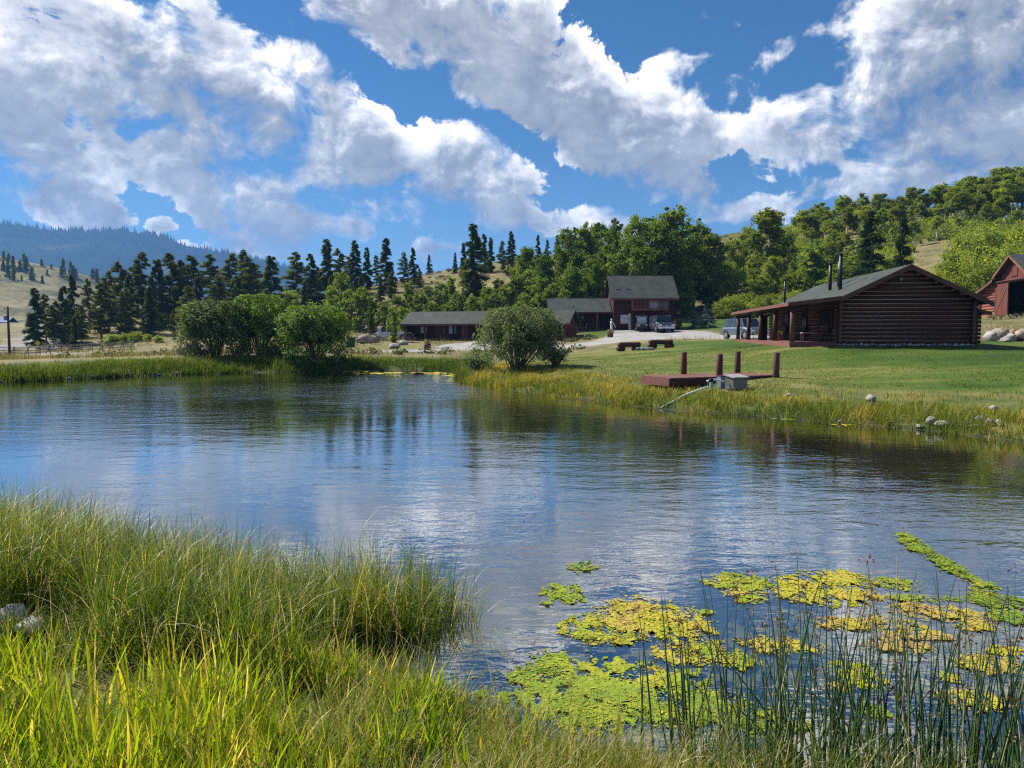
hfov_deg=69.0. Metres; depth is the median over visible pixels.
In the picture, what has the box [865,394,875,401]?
stone
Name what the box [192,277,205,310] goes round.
spruce tree
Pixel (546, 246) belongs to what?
spruce tree
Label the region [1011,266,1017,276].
loft door
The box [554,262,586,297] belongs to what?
cottonwood tree
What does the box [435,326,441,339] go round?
door
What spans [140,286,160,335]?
spruce tree
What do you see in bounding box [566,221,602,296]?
cottonwood tree
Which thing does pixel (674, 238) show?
cottonwood tree
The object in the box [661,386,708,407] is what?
intake pipe
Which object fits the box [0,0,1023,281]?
sky
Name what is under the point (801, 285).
aspen tree
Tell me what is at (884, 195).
aspen tree
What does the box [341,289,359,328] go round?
young aspen
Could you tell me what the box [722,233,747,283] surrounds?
aspen tree
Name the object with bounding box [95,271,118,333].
pine tree
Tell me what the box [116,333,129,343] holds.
shrub
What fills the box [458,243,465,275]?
spruce tree
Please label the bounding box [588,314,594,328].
door
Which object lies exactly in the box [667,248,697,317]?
cottonwood tree
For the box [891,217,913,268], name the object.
spruce tree
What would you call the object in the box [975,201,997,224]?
aspen tree
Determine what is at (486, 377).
bank grass
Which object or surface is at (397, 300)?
young aspen
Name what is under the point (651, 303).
sliding door
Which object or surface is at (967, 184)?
aspen tree
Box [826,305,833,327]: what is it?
window
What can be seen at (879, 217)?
aspen tree
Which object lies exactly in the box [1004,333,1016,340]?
stone
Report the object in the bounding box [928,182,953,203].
aspen tree
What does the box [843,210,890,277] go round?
spruce tree
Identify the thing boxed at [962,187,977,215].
aspen tree
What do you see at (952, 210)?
aspen tree
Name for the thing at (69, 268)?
hill fir
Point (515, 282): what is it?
young aspen
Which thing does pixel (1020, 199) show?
aspen tree
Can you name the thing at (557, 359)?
willow bush
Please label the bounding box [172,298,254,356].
willow bush
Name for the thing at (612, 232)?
cottonwood tree
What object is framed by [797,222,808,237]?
aspen tree
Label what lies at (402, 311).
young aspen
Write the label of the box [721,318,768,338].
parked suv
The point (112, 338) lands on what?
shrub
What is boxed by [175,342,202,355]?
stone
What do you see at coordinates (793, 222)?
aspen tree
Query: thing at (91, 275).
hill fir
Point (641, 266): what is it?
cottonwood tree
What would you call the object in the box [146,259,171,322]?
spruce tree
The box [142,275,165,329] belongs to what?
spruce tree
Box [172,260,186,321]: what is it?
spruce tree
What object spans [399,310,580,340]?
long log building
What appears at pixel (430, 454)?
water
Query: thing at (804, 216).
aspen tree
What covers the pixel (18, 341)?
road
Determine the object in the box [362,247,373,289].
spruce tree
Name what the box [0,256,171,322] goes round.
hillside
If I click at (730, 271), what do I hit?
aspen tree
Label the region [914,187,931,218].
aspen tree
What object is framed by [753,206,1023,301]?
undergrowth
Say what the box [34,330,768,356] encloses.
gravel drive
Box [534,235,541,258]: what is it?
spruce tree
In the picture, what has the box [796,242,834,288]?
young aspen
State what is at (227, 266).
pine tree
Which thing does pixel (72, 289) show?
spruce tree
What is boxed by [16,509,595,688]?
seed heads
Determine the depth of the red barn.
65.97 m
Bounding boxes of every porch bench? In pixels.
[777,327,786,339]
[795,326,806,340]
[811,325,828,340]
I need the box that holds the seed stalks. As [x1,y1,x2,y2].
[19,523,593,766]
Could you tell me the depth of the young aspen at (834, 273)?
101.71 m
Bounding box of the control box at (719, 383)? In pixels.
[716,375,727,387]
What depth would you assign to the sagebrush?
61.67 m
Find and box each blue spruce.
[686,310,701,328]
[696,308,716,328]
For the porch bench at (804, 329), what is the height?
0.860 m
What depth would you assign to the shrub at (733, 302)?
101.09 m
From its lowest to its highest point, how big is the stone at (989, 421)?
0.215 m
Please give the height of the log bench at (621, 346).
0.606 m
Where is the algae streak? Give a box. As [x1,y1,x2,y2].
[894,531,1023,625]
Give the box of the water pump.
[707,377,726,392]
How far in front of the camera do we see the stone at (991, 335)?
46.10 m
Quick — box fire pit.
[636,347,654,349]
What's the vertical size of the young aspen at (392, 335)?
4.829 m
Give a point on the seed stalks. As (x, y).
(330, 672)
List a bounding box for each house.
[0,317,18,323]
[603,276,679,329]
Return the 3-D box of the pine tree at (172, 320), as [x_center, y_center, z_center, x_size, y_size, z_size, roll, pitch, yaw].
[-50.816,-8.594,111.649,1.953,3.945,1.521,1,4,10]
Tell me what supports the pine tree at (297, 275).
on the ground at (536, 628)
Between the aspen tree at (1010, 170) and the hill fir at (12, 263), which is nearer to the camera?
the aspen tree at (1010, 170)
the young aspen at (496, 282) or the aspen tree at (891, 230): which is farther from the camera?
the aspen tree at (891, 230)
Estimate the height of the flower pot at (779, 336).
0.614 m
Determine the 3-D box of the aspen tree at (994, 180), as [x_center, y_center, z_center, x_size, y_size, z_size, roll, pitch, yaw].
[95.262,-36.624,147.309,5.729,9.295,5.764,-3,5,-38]
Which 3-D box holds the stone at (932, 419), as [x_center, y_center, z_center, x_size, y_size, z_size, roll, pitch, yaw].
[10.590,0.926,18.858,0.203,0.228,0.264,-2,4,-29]
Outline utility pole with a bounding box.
[3,306,10,354]
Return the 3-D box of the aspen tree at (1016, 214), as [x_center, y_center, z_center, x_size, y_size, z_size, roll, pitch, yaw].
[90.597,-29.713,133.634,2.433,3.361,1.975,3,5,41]
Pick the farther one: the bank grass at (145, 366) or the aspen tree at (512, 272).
the aspen tree at (512, 272)
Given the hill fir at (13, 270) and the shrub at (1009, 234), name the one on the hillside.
the hill fir at (13, 270)
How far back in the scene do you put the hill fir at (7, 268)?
539.12 m
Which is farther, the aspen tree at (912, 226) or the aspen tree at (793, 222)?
the aspen tree at (793, 222)
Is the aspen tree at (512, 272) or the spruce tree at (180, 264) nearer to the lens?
the aspen tree at (512, 272)
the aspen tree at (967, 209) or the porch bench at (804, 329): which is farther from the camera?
the aspen tree at (967, 209)
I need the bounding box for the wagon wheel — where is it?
[368,334,377,343]
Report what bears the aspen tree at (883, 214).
on the ground at (536, 628)
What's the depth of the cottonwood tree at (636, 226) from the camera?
111.74 m
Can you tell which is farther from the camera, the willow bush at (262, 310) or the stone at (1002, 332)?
the willow bush at (262, 310)
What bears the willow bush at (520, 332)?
on the ground at (536, 628)
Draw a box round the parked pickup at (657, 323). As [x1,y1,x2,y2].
[648,315,674,331]
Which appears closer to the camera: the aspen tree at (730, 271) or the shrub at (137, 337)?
the shrub at (137, 337)
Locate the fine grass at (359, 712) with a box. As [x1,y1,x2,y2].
[1,605,999,767]
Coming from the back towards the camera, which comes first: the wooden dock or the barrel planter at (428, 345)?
the barrel planter at (428, 345)
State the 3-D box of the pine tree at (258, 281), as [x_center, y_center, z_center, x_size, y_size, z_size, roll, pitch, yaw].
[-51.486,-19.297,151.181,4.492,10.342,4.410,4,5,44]
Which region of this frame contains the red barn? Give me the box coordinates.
[975,254,1023,316]
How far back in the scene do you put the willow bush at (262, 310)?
50.31 m
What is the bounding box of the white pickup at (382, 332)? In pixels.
[367,326,404,339]
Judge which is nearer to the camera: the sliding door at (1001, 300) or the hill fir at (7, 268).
the sliding door at (1001, 300)
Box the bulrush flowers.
[637,549,1023,744]
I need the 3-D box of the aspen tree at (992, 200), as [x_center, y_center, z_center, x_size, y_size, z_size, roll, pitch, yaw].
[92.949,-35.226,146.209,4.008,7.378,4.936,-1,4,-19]
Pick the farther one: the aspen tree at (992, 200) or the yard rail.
the aspen tree at (992, 200)
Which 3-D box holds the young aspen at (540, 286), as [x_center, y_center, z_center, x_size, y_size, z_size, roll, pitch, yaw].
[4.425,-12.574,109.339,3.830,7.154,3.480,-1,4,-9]
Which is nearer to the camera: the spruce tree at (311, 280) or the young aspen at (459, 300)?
the young aspen at (459, 300)
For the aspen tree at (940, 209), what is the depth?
142.44 m
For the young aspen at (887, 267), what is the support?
on the ground at (536, 628)
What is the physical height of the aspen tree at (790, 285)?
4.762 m
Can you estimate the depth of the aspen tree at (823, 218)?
147.15 m
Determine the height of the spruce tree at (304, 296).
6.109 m
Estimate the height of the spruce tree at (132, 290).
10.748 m
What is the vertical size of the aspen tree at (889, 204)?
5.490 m
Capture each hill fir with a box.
[4,264,10,277]
[5,256,9,265]
[10,255,16,268]
[11,267,17,278]
[17,259,23,270]
[22,257,28,271]
[27,266,35,280]
[58,257,66,274]
[59,266,63,277]
[67,261,71,274]
[70,265,78,281]
[89,268,94,278]
[92,268,100,282]
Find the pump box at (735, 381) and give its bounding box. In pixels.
[723,374,749,389]
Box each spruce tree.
[21,288,50,346]
[47,286,73,342]
[65,275,89,338]
[68,317,81,349]
[114,274,143,333]
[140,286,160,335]
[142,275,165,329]
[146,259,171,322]
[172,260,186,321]
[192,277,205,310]
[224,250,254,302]
[230,276,242,300]
[258,255,285,303]
[299,253,323,306]
[299,282,309,308]
[317,239,338,299]
[323,275,339,305]
[345,240,366,291]
[356,275,364,304]
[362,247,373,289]
[368,313,375,334]
[374,238,398,292]
[376,276,385,301]
[406,247,420,284]
[425,255,432,274]
[451,252,458,273]
[458,223,489,309]
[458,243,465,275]
[478,234,489,272]
[485,237,495,272]
[502,231,517,275]
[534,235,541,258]
[544,239,551,260]
[554,235,559,265]
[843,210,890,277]
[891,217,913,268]
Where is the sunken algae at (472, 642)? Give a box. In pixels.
[461,582,1023,749]
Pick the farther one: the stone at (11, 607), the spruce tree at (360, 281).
the spruce tree at (360, 281)
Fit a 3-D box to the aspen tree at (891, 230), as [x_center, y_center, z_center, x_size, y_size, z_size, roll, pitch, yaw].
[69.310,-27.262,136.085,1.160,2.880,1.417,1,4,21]
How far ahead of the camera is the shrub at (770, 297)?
97.77 m
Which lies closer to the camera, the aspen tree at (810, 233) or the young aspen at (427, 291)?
the young aspen at (427, 291)
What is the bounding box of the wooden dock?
[640,351,779,388]
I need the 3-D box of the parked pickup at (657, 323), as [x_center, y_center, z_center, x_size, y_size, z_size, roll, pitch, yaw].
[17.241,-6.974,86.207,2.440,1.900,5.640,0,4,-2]
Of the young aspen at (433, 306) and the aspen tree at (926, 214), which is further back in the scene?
the aspen tree at (926, 214)
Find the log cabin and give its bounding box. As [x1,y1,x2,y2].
[731,253,994,346]
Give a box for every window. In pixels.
[420,326,427,333]
[448,326,456,333]
[621,315,627,322]
[784,311,788,328]
[801,309,807,328]
[819,306,825,328]
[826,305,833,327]
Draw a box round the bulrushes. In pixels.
[635,559,1023,767]
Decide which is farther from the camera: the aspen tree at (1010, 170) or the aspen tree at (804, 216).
the aspen tree at (1010, 170)
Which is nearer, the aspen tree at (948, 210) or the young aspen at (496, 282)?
the young aspen at (496, 282)
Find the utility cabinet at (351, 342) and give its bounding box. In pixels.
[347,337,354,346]
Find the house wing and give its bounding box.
[546,298,611,330]
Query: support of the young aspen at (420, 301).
on the ground at (536, 628)
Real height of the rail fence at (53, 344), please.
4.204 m
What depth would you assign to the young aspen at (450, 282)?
122.77 m
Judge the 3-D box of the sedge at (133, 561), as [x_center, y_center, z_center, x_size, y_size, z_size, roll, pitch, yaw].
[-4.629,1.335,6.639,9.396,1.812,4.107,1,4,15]
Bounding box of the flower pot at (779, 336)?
[777,330,782,340]
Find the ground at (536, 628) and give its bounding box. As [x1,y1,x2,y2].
[0,214,1023,767]
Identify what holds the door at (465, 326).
in the long log building
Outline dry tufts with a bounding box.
[0,230,1023,359]
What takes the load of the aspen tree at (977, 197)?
on the ground at (536, 628)
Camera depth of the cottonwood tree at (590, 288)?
108.10 m
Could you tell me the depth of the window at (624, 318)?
91.72 m
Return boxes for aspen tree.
[507,255,522,280]
[718,260,734,299]
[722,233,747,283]
[725,269,750,307]
[735,225,765,280]
[740,207,792,276]
[742,249,764,295]
[750,271,779,298]
[757,255,784,294]
[769,229,800,279]
[775,274,798,297]
[784,255,804,288]
[791,217,798,225]
[792,209,815,236]
[792,266,811,292]
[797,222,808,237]
[801,227,817,243]
[806,219,818,228]
[808,204,824,215]
[810,221,819,234]
[811,206,834,236]
[813,239,820,251]
[818,216,830,237]
[819,202,829,212]
[820,219,840,237]
[820,240,843,276]
[821,235,831,245]
[829,229,841,241]
[832,222,845,241]
[833,195,853,208]
[834,201,848,218]
[834,235,846,252]
[839,205,858,233]
[840,231,850,244]
[848,201,860,209]
[848,218,859,237]
[851,205,877,228]
[855,226,878,244]
[856,193,870,205]
[869,193,884,209]
[873,211,886,228]
[876,207,890,229]
[878,193,889,211]
[880,199,897,220]
[887,203,909,229]
[888,227,894,236]
[894,196,907,205]
[903,187,919,205]
[907,209,914,221]
[908,202,917,219]
[908,221,923,243]
[913,202,925,216]
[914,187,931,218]
[922,210,929,217]
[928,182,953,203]
[928,186,947,215]
[930,203,947,216]
[930,216,944,240]
[941,186,960,215]
[942,203,950,221]
[948,189,976,217]
[949,199,963,216]
[953,218,961,226]
[954,179,964,210]
[955,175,977,211]
[960,180,981,215]
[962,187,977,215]
[963,197,970,216]
[967,201,981,216]
[970,186,991,210]
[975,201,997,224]
[977,175,1002,215]
[977,177,988,185]
[977,186,996,212]
[987,166,1008,214]
[989,172,1023,220]
[992,195,1014,223]
[1000,166,1020,174]
[1008,180,1023,210]
[1010,209,1023,220]
[1012,166,1023,205]
[1015,169,1023,177]
[1017,178,1023,213]
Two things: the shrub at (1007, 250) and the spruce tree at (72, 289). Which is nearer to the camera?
the shrub at (1007, 250)
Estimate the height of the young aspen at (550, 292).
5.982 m
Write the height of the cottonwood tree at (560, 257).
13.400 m
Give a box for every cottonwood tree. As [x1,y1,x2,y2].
[512,246,539,299]
[530,250,556,297]
[551,227,579,288]
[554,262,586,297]
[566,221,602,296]
[579,253,609,297]
[588,220,608,294]
[594,217,623,294]
[599,252,628,296]
[607,211,656,270]
[621,245,658,275]
[634,215,657,263]
[645,203,711,307]
[647,239,675,283]
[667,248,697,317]
[669,217,714,308]
[694,233,735,308]
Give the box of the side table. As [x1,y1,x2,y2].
[800,332,813,340]
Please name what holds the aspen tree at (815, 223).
on the ground at (536, 628)
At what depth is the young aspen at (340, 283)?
116.70 m
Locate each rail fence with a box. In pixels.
[0,341,134,353]
[40,326,69,350]
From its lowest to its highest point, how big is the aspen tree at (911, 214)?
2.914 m
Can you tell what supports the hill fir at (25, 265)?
on the hillside
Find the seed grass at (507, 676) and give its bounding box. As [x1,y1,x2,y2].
[470,636,823,767]
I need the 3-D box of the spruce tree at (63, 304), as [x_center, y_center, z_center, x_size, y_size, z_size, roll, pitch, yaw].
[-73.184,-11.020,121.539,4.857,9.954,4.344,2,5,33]
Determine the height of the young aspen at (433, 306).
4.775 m
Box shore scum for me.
[344,370,856,425]
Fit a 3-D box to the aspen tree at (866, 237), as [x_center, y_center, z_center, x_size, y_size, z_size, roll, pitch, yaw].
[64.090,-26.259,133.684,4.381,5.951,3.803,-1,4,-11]
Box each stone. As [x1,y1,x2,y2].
[0,603,29,624]
[13,615,46,635]
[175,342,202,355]
[198,345,210,355]
[261,347,279,355]
[355,334,381,343]
[389,343,400,348]
[398,340,407,344]
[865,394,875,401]
[925,416,935,424]
[934,420,951,426]
[983,330,999,340]
[985,418,993,425]
[995,327,1009,339]
[999,337,1012,341]
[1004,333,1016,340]
[1015,330,1023,340]
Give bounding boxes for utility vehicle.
[635,316,648,330]
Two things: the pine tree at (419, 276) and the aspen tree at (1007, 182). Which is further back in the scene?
the pine tree at (419, 276)
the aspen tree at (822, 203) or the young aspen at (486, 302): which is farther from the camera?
the aspen tree at (822, 203)
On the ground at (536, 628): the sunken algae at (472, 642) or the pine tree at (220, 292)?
the pine tree at (220, 292)
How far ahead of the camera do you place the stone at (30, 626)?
5.20 m
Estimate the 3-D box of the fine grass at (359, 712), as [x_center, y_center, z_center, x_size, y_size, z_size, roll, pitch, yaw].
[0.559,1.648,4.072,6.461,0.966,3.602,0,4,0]
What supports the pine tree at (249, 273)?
on the ground at (536, 628)
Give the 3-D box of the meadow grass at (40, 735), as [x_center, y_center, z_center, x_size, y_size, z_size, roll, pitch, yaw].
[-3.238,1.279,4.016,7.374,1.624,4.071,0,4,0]
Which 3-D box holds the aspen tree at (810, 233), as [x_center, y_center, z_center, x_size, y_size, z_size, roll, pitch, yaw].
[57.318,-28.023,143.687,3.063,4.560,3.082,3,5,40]
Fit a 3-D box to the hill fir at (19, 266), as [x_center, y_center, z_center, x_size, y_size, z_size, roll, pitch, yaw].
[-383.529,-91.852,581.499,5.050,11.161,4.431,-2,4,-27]
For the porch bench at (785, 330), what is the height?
0.860 m
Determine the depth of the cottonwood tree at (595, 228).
123.61 m
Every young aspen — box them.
[321,286,340,311]
[327,270,356,314]
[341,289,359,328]
[345,286,369,331]
[364,293,380,331]
[374,301,390,330]
[385,295,408,325]
[385,306,399,342]
[394,306,412,331]
[401,280,415,312]
[406,291,431,311]
[423,285,433,311]
[423,302,437,311]
[430,281,449,311]
[436,301,457,311]
[442,275,458,306]
[450,292,467,310]
[458,269,471,297]
[463,296,482,310]
[477,285,496,310]
[488,278,504,307]
[491,282,518,307]
[506,276,526,306]
[511,292,537,308]
[519,266,537,307]
[528,276,550,308]
[536,283,560,308]
[552,271,563,293]
[555,287,571,297]
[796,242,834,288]
[815,264,856,284]
[842,255,865,278]
[878,257,893,270]
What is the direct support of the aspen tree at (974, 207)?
on the ground at (536, 628)
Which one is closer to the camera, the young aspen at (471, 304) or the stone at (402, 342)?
the stone at (402, 342)
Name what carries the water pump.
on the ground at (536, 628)
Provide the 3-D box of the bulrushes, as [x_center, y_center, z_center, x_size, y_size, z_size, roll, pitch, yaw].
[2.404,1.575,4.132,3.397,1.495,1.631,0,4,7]
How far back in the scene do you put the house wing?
94.56 m
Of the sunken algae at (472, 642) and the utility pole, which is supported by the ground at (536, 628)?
the utility pole
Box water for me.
[0,370,1023,666]
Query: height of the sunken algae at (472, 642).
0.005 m
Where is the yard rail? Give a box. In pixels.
[343,337,365,345]
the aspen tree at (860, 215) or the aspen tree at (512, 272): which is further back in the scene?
the aspen tree at (860, 215)
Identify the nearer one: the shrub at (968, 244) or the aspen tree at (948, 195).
the shrub at (968, 244)
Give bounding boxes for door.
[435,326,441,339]
[461,325,467,339]
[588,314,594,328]
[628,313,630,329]
[633,311,648,329]
[649,300,667,307]
[650,311,666,329]
[795,310,796,339]
[994,282,1008,316]
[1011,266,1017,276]
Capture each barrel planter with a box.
[424,339,430,348]
[606,329,614,336]
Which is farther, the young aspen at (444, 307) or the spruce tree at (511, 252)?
the spruce tree at (511, 252)
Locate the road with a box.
[0,323,62,348]
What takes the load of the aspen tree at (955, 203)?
on the ground at (536, 628)
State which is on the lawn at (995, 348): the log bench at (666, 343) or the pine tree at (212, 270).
the log bench at (666, 343)
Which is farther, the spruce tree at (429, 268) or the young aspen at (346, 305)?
the spruce tree at (429, 268)
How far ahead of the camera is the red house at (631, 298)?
91.72 m
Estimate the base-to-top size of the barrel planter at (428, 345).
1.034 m
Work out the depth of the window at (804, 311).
44.21 m
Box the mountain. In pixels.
[0,223,383,300]
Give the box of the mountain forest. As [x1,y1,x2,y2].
[0,218,325,291]
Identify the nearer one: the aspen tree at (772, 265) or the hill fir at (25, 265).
the aspen tree at (772, 265)
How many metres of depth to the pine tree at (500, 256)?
156.37 m
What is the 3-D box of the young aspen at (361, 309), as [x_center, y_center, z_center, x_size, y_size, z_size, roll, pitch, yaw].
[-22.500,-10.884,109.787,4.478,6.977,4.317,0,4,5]
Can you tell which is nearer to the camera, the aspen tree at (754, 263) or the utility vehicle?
the utility vehicle
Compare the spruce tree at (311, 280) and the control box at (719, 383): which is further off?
the spruce tree at (311, 280)
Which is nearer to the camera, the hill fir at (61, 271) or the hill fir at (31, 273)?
the hill fir at (31, 273)
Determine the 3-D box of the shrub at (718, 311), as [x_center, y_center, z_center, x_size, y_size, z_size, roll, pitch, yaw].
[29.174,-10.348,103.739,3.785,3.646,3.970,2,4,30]
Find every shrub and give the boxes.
[100,334,120,346]
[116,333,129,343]
[127,331,145,342]
[143,334,151,341]
[152,335,163,341]
[160,312,177,327]
[174,304,186,324]
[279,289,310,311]
[675,319,682,328]
[712,294,752,318]
[712,298,729,318]
[737,291,755,308]
[746,294,768,316]
[755,293,781,316]
[770,289,802,304]
[928,247,979,282]
[932,233,1001,276]
[938,224,1023,260]
[943,255,1001,292]
[958,239,1023,289]
[985,237,1023,259]
[987,228,1023,244]
[990,220,1023,242]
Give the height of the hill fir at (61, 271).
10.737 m
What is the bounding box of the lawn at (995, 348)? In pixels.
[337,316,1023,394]
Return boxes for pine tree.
[37,293,58,339]
[43,301,69,341]
[69,306,92,342]
[80,278,97,332]
[87,282,114,340]
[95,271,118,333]
[108,261,134,325]
[112,287,136,333]
[127,252,158,323]
[157,253,185,316]
[166,314,178,337]
[174,255,208,307]
[176,286,196,322]
[199,254,226,299]
[202,274,232,303]
[215,253,243,300]
[233,255,263,301]
[254,265,265,298]
[280,251,307,297]
[313,266,323,300]
[330,248,347,293]
[342,256,354,286]
[370,255,382,284]
[383,272,398,302]
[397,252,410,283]
[414,268,423,288]
[496,241,508,270]
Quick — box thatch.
[0,602,660,767]
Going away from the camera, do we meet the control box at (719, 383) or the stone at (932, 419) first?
the stone at (932, 419)
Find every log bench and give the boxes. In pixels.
[616,342,640,350]
[647,340,673,347]
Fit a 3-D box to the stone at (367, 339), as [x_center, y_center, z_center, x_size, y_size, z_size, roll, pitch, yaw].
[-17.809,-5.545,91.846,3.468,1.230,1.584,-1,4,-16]
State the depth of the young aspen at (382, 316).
105.27 m
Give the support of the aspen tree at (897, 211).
on the ground at (536, 628)
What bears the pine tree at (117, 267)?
on the ground at (536, 628)
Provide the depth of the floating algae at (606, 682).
5.65 m
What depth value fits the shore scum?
45.33 m
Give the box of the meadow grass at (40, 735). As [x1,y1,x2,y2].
[0,551,596,767]
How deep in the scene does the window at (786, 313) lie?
48.67 m
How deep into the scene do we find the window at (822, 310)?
40.49 m
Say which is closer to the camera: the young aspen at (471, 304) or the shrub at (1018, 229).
the shrub at (1018, 229)
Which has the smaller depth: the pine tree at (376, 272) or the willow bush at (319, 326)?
the willow bush at (319, 326)
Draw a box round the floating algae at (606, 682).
[469,561,1023,736]
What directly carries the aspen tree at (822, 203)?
on the ground at (536, 628)
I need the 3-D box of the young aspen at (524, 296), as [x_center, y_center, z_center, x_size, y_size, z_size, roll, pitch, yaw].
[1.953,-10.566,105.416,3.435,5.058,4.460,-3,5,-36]
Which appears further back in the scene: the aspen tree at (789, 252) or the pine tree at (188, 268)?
the pine tree at (188, 268)
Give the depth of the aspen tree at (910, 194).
158.27 m
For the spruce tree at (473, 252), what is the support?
on the ground at (536, 628)
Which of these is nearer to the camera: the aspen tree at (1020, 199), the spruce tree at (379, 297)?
the spruce tree at (379, 297)
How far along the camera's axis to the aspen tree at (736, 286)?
110.83 m
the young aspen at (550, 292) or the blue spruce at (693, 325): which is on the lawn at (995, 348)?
the blue spruce at (693, 325)
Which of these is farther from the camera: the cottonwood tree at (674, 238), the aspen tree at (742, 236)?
the aspen tree at (742, 236)
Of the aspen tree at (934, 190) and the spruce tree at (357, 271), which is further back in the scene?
the aspen tree at (934, 190)
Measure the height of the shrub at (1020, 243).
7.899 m
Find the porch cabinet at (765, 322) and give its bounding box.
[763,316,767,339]
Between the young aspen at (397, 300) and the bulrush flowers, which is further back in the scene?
the young aspen at (397, 300)
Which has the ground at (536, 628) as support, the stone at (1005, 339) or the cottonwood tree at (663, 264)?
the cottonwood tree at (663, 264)
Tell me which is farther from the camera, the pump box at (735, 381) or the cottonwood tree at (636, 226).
the cottonwood tree at (636, 226)
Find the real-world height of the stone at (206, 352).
0.789 m
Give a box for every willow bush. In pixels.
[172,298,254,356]
[228,292,289,355]
[272,301,355,364]
[458,349,494,370]
[465,303,566,369]
[540,346,571,367]
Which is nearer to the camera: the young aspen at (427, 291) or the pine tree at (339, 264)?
the young aspen at (427, 291)
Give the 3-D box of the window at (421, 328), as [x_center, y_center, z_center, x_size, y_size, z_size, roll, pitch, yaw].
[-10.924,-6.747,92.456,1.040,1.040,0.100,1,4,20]
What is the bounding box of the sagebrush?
[0,229,1023,358]
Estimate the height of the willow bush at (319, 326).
4.237 m
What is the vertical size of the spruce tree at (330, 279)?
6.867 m
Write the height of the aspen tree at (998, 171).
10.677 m
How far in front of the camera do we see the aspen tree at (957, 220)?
134.50 m
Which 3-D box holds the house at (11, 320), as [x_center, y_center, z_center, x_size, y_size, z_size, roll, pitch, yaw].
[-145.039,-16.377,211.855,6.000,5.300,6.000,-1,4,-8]
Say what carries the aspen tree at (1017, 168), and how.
on the ground at (536, 628)
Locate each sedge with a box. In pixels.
[0,461,513,684]
[628,675,1023,767]
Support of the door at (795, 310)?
in the log cabin
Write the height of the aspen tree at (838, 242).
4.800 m
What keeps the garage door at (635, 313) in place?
in the red house at (631, 298)
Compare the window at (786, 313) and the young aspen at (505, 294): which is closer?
the window at (786, 313)
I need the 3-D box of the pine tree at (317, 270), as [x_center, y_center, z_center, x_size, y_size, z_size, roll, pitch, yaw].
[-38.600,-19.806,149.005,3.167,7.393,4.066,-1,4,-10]
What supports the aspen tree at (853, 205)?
on the ground at (536, 628)
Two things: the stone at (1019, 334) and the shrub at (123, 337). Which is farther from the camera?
the shrub at (123, 337)
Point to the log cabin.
(912, 305)
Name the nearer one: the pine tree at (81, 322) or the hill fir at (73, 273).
the pine tree at (81, 322)
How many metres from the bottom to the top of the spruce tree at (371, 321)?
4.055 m
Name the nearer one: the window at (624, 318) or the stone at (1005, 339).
the stone at (1005, 339)
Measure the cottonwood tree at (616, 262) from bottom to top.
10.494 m
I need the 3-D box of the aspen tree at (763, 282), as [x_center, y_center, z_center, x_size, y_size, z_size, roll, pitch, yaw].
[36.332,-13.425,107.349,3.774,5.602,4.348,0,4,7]
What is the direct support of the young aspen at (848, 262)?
on the ground at (536, 628)
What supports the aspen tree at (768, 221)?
on the ground at (536, 628)
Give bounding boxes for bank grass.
[0,353,474,383]
[451,361,1023,442]
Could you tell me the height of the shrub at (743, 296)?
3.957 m
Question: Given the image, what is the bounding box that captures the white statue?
[610,319,615,331]
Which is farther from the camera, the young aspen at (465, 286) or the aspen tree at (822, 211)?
the aspen tree at (822, 211)
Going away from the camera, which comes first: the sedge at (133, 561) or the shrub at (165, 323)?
the sedge at (133, 561)
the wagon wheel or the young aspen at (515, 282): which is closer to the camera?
the wagon wheel
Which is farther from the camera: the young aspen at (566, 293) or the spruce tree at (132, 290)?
the spruce tree at (132, 290)
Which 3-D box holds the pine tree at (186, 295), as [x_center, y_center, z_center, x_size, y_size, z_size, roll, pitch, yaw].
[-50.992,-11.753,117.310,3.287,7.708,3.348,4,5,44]
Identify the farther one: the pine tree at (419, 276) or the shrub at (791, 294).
the pine tree at (419, 276)
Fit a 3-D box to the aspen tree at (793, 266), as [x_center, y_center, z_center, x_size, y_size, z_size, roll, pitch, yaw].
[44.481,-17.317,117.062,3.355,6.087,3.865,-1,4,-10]
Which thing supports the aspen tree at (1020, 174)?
on the ground at (536, 628)
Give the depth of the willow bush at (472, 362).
40.74 m
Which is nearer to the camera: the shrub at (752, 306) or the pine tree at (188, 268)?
the shrub at (752, 306)
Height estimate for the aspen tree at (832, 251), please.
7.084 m
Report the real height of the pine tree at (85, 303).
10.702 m
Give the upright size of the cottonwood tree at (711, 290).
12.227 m
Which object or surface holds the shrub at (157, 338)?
on the ground at (536, 628)
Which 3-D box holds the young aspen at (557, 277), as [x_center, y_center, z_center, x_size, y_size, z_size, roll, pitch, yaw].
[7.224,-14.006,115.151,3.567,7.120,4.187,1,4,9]
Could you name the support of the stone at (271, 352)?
on the ground at (536, 628)
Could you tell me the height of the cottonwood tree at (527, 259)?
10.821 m

